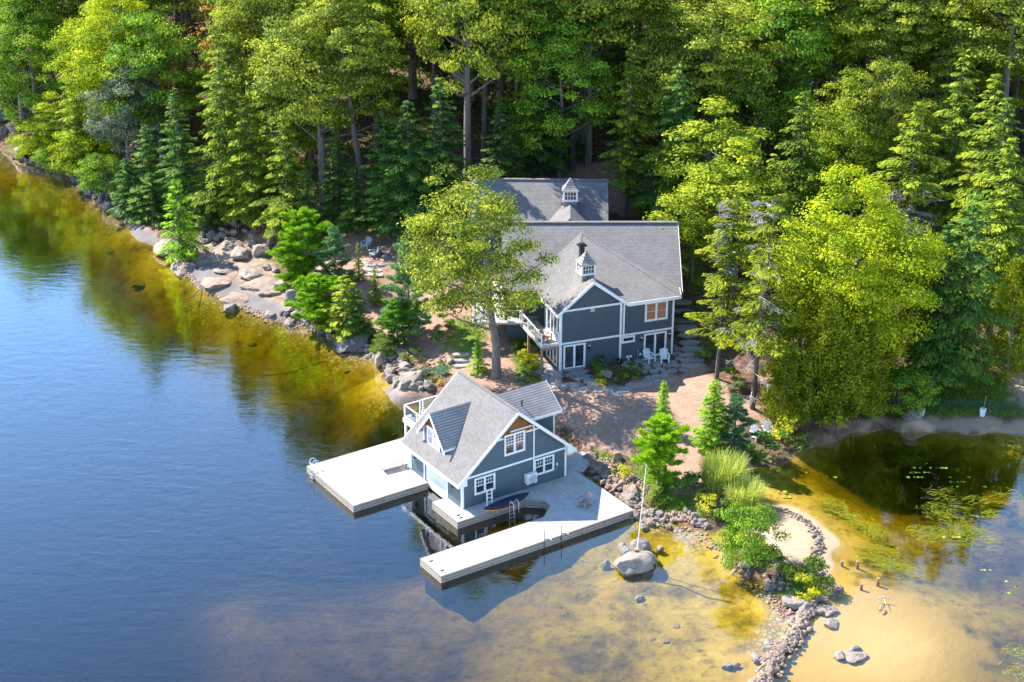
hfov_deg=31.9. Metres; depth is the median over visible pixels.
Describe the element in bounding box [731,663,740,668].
boulder
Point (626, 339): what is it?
window
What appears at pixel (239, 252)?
boulder
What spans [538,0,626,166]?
tree
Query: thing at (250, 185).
tree
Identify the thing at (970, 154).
tree
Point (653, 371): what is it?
flagstone
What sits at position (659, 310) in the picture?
window
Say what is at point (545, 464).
window
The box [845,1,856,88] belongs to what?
tree
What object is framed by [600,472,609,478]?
boulder
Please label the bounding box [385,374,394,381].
boulder
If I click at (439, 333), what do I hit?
shrub
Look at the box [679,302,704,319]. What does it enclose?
shrub
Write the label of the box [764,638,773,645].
boulder
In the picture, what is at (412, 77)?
tree
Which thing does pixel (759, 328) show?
tree
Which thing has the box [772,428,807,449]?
shrub
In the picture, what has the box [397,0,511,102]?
tree
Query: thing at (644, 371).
boulder
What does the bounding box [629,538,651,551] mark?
boulder
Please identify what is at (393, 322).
tree
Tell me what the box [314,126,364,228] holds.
tree
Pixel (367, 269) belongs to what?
flagstone
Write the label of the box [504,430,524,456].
window
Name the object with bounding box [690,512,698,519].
boulder
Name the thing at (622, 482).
boulder
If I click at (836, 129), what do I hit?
tree
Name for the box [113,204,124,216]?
boulder
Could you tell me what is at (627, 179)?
tree
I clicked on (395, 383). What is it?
boulder
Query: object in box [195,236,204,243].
boulder
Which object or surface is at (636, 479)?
rubble
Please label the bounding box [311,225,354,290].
tree
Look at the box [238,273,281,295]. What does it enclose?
granite ledge
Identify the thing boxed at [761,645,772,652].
boulder
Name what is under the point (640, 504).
boulder
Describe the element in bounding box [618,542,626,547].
boulder
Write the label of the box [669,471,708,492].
shrub
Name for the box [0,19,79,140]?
tree
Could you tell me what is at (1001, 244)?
tree
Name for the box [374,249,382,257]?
boulder
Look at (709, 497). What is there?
shrub
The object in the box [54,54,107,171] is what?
tree
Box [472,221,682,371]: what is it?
house
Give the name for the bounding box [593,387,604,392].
flagstone
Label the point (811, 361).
tree
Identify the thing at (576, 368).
stone step
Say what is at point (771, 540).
timber edge
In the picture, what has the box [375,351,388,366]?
boulder
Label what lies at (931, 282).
tree
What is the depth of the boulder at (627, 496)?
125.14 m
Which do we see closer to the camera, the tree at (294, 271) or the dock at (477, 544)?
the dock at (477, 544)
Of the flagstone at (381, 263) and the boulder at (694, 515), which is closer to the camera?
the boulder at (694, 515)
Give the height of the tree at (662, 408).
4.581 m
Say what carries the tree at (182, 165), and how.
on the ground at (156, 514)
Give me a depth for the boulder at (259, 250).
164.47 m
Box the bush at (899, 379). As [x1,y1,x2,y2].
[858,362,942,416]
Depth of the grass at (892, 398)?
138.27 m
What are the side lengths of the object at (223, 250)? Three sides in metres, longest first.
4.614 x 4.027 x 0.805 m
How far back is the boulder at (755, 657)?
108.13 m
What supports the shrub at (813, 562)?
on the ground at (156, 514)
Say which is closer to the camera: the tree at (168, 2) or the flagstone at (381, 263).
the flagstone at (381, 263)
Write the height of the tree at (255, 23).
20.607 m
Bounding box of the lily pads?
[776,440,1022,593]
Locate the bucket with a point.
(982, 411)
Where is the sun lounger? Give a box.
[380,459,408,472]
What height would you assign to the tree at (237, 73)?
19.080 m
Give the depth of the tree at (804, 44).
164.26 m
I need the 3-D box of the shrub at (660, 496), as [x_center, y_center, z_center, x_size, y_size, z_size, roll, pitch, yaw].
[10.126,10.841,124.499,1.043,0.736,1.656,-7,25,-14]
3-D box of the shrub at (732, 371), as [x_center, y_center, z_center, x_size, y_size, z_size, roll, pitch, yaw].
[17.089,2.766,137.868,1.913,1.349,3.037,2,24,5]
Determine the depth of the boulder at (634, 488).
125.78 m
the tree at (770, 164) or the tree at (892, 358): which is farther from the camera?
the tree at (770, 164)
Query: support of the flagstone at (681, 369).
on the ground at (156, 514)
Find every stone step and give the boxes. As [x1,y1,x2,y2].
[452,352,470,356]
[452,364,467,368]
[453,359,470,362]
[563,366,585,371]
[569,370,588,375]
[572,374,591,379]
[674,309,693,313]
[674,317,694,322]
[674,324,697,328]
[674,327,696,332]
[675,300,691,304]
[677,333,697,338]
[679,340,699,345]
[679,351,705,356]
[680,346,701,351]
[680,357,704,362]
[682,363,705,368]
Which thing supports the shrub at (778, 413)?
on the ground at (156, 514)
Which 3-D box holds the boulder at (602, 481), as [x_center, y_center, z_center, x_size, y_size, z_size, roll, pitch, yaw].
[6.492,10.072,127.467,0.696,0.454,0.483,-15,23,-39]
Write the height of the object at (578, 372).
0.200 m
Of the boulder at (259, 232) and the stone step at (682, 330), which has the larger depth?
the boulder at (259, 232)
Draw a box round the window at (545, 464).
[535,454,553,475]
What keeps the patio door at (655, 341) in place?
in the house
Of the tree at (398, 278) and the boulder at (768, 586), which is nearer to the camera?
the boulder at (768, 586)
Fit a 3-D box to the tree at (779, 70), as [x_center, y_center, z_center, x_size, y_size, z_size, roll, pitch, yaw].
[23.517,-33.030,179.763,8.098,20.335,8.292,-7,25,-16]
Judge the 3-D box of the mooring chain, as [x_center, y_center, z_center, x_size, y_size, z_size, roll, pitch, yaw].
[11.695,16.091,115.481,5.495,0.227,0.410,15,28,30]
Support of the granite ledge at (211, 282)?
on the ground at (156, 514)
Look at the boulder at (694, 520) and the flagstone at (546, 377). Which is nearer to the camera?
the boulder at (694, 520)
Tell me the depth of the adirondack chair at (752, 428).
132.92 m
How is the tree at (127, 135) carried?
on the ground at (156, 514)
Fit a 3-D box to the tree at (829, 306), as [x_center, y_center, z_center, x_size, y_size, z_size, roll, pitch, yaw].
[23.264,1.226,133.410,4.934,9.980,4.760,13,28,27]
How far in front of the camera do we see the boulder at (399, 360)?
144.82 m
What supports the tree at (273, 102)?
on the ground at (156, 514)
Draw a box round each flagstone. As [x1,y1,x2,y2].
[363,266,371,271]
[365,261,375,266]
[371,272,383,276]
[372,267,382,271]
[376,261,387,266]
[542,375,551,380]
[543,363,553,367]
[544,367,557,372]
[549,379,561,383]
[549,383,558,388]
[550,370,563,375]
[550,375,563,379]
[558,383,568,388]
[567,382,579,388]
[579,387,591,392]
[584,377,595,383]
[587,382,600,388]
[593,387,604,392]
[603,387,614,392]
[610,390,621,397]
[619,387,632,392]
[625,382,636,387]
[633,359,642,362]
[634,382,647,387]
[641,361,650,365]
[643,365,651,369]
[644,380,652,384]
[645,375,654,379]
[649,369,658,372]
[652,374,660,377]
[653,379,661,383]
[671,363,679,366]
[672,351,681,354]
[675,356,683,360]
[678,367,688,371]
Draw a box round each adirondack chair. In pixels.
[360,236,371,249]
[369,246,378,258]
[576,491,591,509]
[642,348,655,363]
[659,348,669,362]
[749,425,759,441]
[761,420,774,436]
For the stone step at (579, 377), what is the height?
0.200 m
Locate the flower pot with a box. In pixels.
[411,409,418,421]
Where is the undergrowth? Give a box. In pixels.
[0,0,1023,333]
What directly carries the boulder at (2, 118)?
on the ground at (156, 514)
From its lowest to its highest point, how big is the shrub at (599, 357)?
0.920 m
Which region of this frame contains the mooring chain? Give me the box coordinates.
[655,580,731,601]
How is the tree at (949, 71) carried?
on the ground at (156, 514)
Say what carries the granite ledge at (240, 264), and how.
on the ground at (156, 514)
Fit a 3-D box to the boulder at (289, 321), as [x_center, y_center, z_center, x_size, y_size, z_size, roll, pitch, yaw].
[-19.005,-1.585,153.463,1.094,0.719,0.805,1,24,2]
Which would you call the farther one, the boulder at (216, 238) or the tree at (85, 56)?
the tree at (85, 56)
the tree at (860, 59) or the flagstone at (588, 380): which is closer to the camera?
the flagstone at (588, 380)
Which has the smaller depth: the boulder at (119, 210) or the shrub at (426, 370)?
the shrub at (426, 370)
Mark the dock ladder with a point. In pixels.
(491, 497)
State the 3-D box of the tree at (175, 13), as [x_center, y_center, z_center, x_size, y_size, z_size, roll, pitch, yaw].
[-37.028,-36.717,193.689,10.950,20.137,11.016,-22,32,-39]
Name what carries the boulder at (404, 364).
on the ground at (156, 514)
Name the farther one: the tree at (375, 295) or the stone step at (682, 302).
the tree at (375, 295)
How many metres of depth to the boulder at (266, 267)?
162.50 m
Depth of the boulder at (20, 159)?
192.50 m
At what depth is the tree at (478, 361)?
140.87 m
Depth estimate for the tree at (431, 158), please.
157.81 m
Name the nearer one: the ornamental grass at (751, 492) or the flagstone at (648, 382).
the ornamental grass at (751, 492)
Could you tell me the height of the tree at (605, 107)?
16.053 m
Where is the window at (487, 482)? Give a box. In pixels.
[474,473,494,495]
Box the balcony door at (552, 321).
[546,308,557,338]
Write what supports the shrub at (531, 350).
on the ground at (156, 514)
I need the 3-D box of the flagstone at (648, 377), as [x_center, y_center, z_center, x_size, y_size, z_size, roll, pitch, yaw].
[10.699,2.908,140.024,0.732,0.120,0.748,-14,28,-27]
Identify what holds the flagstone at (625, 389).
on the ground at (156, 514)
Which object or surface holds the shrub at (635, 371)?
on the ground at (156, 514)
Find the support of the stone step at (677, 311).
on the ground at (156, 514)
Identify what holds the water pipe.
on the ground at (156, 514)
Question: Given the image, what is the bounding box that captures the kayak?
[483,492,528,511]
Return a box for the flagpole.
[634,465,646,551]
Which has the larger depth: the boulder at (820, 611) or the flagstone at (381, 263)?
the flagstone at (381, 263)
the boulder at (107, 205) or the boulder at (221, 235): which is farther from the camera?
the boulder at (107, 205)
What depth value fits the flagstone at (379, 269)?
157.38 m
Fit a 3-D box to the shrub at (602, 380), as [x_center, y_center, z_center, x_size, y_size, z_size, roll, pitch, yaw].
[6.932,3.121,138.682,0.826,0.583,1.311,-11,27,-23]
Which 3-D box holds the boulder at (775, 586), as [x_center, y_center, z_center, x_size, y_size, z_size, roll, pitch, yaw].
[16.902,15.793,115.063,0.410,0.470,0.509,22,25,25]
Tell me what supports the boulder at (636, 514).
on the ground at (156, 514)
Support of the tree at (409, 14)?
on the ground at (156, 514)
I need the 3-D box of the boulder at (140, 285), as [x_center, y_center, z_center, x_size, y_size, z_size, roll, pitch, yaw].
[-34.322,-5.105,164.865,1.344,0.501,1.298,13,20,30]
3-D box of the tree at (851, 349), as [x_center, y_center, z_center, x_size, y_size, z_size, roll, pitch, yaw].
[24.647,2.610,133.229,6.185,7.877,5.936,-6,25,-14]
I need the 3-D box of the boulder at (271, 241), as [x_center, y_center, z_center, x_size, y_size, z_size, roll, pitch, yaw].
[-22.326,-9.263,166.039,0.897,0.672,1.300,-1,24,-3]
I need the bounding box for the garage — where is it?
[467,177,607,263]
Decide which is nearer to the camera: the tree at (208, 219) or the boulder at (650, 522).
the boulder at (650, 522)
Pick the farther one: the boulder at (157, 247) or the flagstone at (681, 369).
the boulder at (157, 247)
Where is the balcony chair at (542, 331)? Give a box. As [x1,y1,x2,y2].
[538,328,552,342]
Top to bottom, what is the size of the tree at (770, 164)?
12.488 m
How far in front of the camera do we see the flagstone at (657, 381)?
139.34 m
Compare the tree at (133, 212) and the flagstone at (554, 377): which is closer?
the flagstone at (554, 377)
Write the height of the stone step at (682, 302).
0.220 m
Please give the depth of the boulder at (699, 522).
122.04 m
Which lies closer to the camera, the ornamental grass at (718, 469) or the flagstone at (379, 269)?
the ornamental grass at (718, 469)
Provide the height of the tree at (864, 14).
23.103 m
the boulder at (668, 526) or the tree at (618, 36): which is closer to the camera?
the boulder at (668, 526)
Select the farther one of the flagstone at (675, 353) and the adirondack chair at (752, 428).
the flagstone at (675, 353)
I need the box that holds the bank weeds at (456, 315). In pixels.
[430,302,830,594]
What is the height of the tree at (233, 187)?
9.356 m
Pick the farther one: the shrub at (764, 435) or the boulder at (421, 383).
the boulder at (421, 383)
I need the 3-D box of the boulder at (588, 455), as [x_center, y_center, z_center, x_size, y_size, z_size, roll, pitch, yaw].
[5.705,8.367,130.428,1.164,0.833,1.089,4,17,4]
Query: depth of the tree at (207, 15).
184.56 m
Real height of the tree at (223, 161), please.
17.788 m
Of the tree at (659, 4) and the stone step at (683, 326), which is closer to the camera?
the stone step at (683, 326)
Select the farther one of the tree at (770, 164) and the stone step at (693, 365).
the tree at (770, 164)
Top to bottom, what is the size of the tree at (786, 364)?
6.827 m
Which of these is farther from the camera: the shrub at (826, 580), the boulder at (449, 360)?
the boulder at (449, 360)
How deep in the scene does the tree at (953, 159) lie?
155.74 m
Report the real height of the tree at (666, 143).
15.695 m
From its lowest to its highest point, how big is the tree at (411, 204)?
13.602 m
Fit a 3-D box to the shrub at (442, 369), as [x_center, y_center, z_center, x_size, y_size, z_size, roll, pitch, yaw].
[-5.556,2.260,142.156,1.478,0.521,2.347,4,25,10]
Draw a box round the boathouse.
[400,371,576,520]
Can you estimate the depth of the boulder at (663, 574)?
117.41 m
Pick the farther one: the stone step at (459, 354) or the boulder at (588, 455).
the stone step at (459, 354)
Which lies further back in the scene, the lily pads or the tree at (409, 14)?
the tree at (409, 14)
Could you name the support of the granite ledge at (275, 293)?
on the ground at (156, 514)
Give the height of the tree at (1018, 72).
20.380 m
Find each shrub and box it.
[368,331,397,356]
[398,346,425,362]
[423,367,438,374]
[431,328,446,342]
[433,364,451,376]
[437,312,455,328]
[510,341,522,348]
[511,373,528,384]
[517,341,536,353]
[517,351,529,362]
[523,365,536,375]
[526,346,538,351]
[526,353,539,367]
[527,353,538,361]
[586,354,606,366]
[592,362,606,374]
[592,366,603,377]
[596,378,606,386]
[611,371,628,382]
[617,365,630,377]
[618,464,631,478]
[627,362,640,374]
[628,369,640,378]
[643,489,665,501]
[649,493,664,504]
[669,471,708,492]
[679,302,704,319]
[691,337,716,357]
[694,491,717,512]
[707,496,739,518]
[712,501,790,569]
[722,366,745,389]
[724,326,749,346]
[739,427,783,458]
[750,439,788,465]
[766,408,790,423]
[768,409,801,439]
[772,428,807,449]
[772,556,794,573]
[780,552,834,586]
[794,572,820,600]
[811,576,835,595]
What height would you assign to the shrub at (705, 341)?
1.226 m
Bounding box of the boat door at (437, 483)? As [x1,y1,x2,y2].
[426,465,446,498]
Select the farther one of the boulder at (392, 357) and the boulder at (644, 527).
the boulder at (392, 357)
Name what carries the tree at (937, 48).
on the ground at (156, 514)
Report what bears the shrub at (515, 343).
on the ground at (156, 514)
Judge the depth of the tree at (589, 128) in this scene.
163.52 m
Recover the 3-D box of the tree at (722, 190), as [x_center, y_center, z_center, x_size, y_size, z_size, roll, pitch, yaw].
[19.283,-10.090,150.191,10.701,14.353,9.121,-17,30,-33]
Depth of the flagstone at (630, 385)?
138.77 m
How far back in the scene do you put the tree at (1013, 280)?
138.15 m
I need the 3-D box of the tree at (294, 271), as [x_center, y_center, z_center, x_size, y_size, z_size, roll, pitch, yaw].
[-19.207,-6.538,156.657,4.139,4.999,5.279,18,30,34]
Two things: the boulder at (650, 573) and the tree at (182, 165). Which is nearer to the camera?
the boulder at (650, 573)
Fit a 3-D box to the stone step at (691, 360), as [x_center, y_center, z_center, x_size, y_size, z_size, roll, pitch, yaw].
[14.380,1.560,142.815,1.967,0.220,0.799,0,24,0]
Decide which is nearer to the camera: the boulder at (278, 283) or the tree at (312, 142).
the boulder at (278, 283)
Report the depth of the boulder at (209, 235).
169.46 m
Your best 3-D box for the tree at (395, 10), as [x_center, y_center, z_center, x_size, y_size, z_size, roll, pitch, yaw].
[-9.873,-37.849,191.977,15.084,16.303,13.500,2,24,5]
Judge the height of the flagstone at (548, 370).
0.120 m
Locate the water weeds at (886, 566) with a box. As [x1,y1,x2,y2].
[815,484,1023,680]
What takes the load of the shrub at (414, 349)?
on the ground at (156, 514)
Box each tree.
[0,0,26,96]
[0,0,73,121]
[0,0,92,93]
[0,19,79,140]
[4,119,59,159]
[23,90,82,156]
[29,139,70,173]
[40,0,184,160]
[46,125,124,178]
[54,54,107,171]
[55,0,108,30]
[75,59,168,180]
[78,0,141,57]
[87,0,177,127]
[97,9,215,167]
[107,158,149,223]
[120,124,170,211]
[133,172,176,227]
[137,0,216,112]
[140,0,178,25]
[144,0,209,56]
[152,87,203,217]
[156,179,208,263]
[158,64,194,147]
[172,0,245,130]
[173,0,181,82]
[182,49,265,224]
[187,170,228,230]
[191,0,265,106]
[196,0,264,169]
[198,5,259,72]
[200,0,342,132]
[202,0,335,161]
[210,98,288,229]
[219,141,248,228]
[237,0,406,205]
[239,28,317,210]
[249,119,320,239]
[265,206,332,280]
[272,239,312,290]
[275,0,340,178]
[283,272,348,330]
[288,169,333,236]
[291,0,409,208]
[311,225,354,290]
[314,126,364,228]
[316,274,368,341]
[319,0,388,117]
[330,166,372,234]
[339,0,458,99]
[339,2,404,70]
[340,288,382,343]
[347,0,411,147]
[349,242,367,282]
[353,107,406,234]
[361,161,405,237]
[364,100,463,239]
[367,265,384,305]
[370,297,420,345]
[377,239,441,339]
[386,0,427,56]
[390,0,582,126]
[393,0,458,133]
[394,161,560,378]
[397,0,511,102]
[398,0,540,180]
[398,77,479,217]
[409,140,462,236]
[446,0,524,165]
[467,335,490,375]
[471,0,566,171]
[471,103,524,177]
[487,18,622,177]
[502,25,577,177]
[503,0,688,143]
[505,97,577,177]
[512,1,597,106]
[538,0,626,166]
[549,0,639,164]
[592,27,642,92]
[598,40,657,218]
[616,15,754,184]
[618,0,679,136]
[628,62,712,223]
[630,412,690,484]
[634,0,677,66]
[636,0,719,106]
[642,164,743,283]
[644,95,774,255]
[645,0,794,161]
[652,380,672,415]
[679,136,805,295]
[684,198,766,379]
[685,0,902,136]
[688,0,843,172]
[688,379,734,455]
[710,393,759,456]
[711,194,813,409]
[712,0,777,136]
[724,0,784,100]
[739,154,795,284]
[751,161,959,355]
[752,90,847,249]
[756,343,814,426]
[758,261,836,400]
[773,343,845,427]
[778,0,971,130]
[786,67,908,223]
[786,295,857,419]
[793,326,884,430]
[810,0,847,108]
[818,375,856,421]
[825,298,892,421]
[834,55,942,221]
[837,0,862,61]
[837,0,943,158]
[840,0,951,75]
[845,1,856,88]
[860,101,958,282]
[861,324,906,395]
[864,4,929,110]
[894,52,988,240]
[894,230,947,369]
[895,0,1022,143]
[896,221,977,391]
[900,190,1015,388]
[909,0,984,176]
[915,0,1023,171]
[919,11,949,63]
[938,73,1023,261]
[951,138,1023,337]
[955,97,1023,269]
[956,8,989,91]
[973,4,1023,141]
[973,253,1023,385]
[979,7,1023,84]
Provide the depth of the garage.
155.99 m
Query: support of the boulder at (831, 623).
on the ground at (156, 514)
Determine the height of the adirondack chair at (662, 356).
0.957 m
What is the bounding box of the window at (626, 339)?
[622,335,634,343]
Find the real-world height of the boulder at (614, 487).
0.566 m
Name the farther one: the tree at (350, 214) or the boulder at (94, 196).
the boulder at (94, 196)
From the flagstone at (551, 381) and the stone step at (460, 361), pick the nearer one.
the flagstone at (551, 381)
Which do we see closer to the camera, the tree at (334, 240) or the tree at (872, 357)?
the tree at (872, 357)
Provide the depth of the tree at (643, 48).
160.49 m
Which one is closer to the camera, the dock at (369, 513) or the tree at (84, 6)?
the dock at (369, 513)
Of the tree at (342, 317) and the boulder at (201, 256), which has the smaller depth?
the tree at (342, 317)
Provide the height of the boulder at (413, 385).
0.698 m
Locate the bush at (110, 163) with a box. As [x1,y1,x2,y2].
[72,152,136,193]
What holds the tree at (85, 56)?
on the ground at (156, 514)
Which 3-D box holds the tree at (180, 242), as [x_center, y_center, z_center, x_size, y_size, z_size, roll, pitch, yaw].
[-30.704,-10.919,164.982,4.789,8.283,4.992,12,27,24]
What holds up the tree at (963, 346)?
on the ground at (156, 514)
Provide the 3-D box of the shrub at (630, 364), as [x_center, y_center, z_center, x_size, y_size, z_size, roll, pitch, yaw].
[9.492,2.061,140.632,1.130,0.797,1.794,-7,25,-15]
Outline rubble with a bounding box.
[174,107,845,681]
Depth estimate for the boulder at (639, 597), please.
114.62 m
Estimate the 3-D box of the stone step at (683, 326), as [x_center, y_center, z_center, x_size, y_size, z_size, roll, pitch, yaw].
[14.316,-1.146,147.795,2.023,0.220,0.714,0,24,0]
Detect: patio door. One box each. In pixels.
[546,349,556,366]
[563,342,585,368]
[643,331,666,357]
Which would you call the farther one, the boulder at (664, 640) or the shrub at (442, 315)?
the shrub at (442, 315)
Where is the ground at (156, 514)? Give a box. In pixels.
[0,0,1023,681]
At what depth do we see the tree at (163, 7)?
185.04 m
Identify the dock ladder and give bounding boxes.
[486,489,492,505]
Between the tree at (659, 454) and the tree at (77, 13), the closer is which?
the tree at (659, 454)
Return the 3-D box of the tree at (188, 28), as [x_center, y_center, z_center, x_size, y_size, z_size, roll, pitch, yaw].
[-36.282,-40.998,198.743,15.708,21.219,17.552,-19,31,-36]
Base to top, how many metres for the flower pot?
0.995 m
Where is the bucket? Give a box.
[980,396,986,416]
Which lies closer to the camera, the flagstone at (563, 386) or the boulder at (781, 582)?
the boulder at (781, 582)
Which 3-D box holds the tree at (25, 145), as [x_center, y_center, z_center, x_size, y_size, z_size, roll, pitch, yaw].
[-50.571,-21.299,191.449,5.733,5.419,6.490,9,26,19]
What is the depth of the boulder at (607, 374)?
139.77 m
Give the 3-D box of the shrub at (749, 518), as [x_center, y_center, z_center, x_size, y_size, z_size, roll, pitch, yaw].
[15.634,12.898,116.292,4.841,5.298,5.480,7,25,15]
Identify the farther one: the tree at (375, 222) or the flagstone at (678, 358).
the tree at (375, 222)
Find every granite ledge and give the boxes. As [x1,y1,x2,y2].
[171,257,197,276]
[188,243,214,253]
[191,254,213,263]
[201,277,231,288]
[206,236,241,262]
[213,266,236,273]
[219,292,248,306]
[232,261,249,267]
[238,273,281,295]
[259,291,282,295]
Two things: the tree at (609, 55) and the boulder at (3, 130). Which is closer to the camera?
the tree at (609, 55)
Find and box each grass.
[447,186,1023,593]
[695,446,756,498]
[721,473,769,510]
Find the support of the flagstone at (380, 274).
on the ground at (156, 514)
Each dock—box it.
[307,438,432,572]
[420,451,632,606]
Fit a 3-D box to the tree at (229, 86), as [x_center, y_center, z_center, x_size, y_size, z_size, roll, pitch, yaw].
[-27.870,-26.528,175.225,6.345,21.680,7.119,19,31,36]
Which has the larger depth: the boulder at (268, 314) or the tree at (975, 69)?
the tree at (975, 69)
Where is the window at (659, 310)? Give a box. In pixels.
[645,301,667,321]
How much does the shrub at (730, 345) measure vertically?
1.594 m
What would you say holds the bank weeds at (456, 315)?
on the ground at (156, 514)
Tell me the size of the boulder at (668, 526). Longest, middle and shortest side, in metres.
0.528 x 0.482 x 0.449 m
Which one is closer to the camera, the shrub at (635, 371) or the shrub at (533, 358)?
the shrub at (635, 371)
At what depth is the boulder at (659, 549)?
119.69 m
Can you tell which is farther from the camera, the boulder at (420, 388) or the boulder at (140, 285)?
the boulder at (140, 285)
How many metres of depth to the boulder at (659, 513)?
123.34 m
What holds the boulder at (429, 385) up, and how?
on the ground at (156, 514)
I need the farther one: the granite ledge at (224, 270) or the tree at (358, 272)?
the granite ledge at (224, 270)
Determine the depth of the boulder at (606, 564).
118.52 m
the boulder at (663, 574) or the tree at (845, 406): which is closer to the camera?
the boulder at (663, 574)
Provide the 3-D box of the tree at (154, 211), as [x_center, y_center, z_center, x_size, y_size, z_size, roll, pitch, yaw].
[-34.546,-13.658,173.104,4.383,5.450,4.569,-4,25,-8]
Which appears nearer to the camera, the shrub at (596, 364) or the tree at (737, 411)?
the tree at (737, 411)
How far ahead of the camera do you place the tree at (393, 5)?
186.29 m
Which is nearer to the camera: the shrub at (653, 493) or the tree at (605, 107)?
the shrub at (653, 493)
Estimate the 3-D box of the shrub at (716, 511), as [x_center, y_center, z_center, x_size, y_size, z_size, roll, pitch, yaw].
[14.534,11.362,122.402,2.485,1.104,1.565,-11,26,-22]
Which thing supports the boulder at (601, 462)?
on the ground at (156, 514)
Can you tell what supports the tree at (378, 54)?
on the ground at (156, 514)
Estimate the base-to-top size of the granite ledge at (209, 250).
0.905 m
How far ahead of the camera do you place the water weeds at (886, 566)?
121.81 m
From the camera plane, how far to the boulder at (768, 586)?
114.94 m
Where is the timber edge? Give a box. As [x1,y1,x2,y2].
[762,530,786,562]
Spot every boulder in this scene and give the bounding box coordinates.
[0,110,11,122]
[0,126,7,134]
[5,120,22,133]
[16,155,25,161]
[28,159,36,164]
[70,176,78,183]
[88,188,98,195]
[92,194,98,198]
[98,193,104,201]
[101,201,115,211]
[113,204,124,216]
[131,282,145,288]
[153,239,178,255]
[187,252,204,259]
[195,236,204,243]
[200,238,209,243]
[206,232,216,240]
[213,236,219,241]
[216,231,227,238]
[219,227,227,231]
[222,303,235,312]
[229,228,240,235]
[230,246,250,259]
[238,268,267,280]
[248,231,256,237]
[248,240,257,245]
[252,244,272,256]
[255,227,264,236]
[262,264,271,270]
[264,310,275,318]
[266,237,275,244]
[271,267,279,272]
[273,280,288,290]
[283,289,303,301]
[283,306,294,312]
[284,317,294,325]
[335,332,371,353]
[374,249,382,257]
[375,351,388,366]
[381,253,391,259]
[384,367,394,376]
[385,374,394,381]
[387,354,397,361]
[391,380,399,388]
[392,376,398,381]
[395,348,408,356]
[396,356,407,362]
[398,367,409,375]
[398,379,410,389]
[399,361,411,368]
[400,370,422,380]
[408,380,418,390]
[415,381,423,385]
[416,385,423,390]
[423,380,435,390]
[446,356,453,363]
[513,581,521,585]
[532,370,542,375]
[561,612,568,616]
[565,373,574,378]
[583,452,597,458]
[589,461,596,469]
[593,475,600,480]
[594,465,602,471]
[597,460,606,466]
[600,370,612,378]
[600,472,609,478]
[600,479,605,485]
[601,559,610,570]
[611,484,619,490]
[612,452,622,461]
[613,550,656,576]
[618,478,625,486]
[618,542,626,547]
[619,546,628,555]
[621,493,637,501]
[627,484,639,497]
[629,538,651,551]
[632,510,640,518]
[634,595,644,600]
[637,501,644,508]
[640,369,647,373]
[640,523,649,530]
[642,510,647,516]
[642,570,655,577]
[646,518,654,525]
[654,558,661,565]
[655,510,663,516]
[656,545,663,554]
[658,518,665,523]
[660,572,667,577]
[660,637,670,642]
[665,524,671,530]
[673,344,679,351]
[673,623,680,627]
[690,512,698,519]
[692,517,697,526]
[695,518,703,527]
[704,522,710,527]
[721,662,732,669]
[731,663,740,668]
[740,559,751,568]
[750,652,761,662]
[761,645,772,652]
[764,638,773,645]
[765,581,775,591]
[772,583,778,588]
[773,568,780,573]
[773,573,779,578]
[778,581,786,586]
[781,594,804,609]
[799,601,811,609]
[817,607,823,614]
[819,604,838,616]
[823,618,838,629]
[833,650,845,660]
[843,650,867,662]
[849,645,861,651]
[903,408,920,421]
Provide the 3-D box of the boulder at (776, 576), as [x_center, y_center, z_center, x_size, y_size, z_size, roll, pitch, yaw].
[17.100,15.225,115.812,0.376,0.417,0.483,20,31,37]
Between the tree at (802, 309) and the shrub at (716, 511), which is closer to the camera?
the shrub at (716, 511)
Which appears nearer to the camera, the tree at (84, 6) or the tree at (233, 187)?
the tree at (233, 187)
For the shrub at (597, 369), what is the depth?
139.68 m
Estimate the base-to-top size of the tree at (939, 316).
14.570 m
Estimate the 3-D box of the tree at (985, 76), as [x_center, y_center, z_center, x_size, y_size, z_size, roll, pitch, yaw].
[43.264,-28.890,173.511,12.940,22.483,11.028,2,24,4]
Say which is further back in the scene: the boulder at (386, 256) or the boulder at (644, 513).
the boulder at (386, 256)
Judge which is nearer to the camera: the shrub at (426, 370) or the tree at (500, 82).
the shrub at (426, 370)
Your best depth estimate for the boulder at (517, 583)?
117.93 m
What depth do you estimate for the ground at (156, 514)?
133.84 m
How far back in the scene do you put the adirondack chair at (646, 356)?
142.59 m
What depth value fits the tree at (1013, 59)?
178.15 m
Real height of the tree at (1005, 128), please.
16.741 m
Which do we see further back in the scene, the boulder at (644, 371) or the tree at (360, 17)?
the tree at (360, 17)
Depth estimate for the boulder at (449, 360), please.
143.24 m
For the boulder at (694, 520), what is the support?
on the ground at (156, 514)
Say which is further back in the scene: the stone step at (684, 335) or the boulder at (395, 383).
the stone step at (684, 335)
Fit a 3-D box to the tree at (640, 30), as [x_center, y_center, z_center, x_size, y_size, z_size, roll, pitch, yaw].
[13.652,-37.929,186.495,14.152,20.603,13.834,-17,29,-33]
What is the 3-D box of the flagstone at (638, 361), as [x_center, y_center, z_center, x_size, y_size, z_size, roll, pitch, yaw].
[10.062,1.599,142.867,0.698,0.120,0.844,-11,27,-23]
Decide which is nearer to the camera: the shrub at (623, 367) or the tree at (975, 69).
the shrub at (623, 367)
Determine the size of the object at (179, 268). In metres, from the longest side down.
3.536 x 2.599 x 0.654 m
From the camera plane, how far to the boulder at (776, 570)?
116.05 m
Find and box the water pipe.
[263,353,364,375]
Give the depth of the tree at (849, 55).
170.92 m

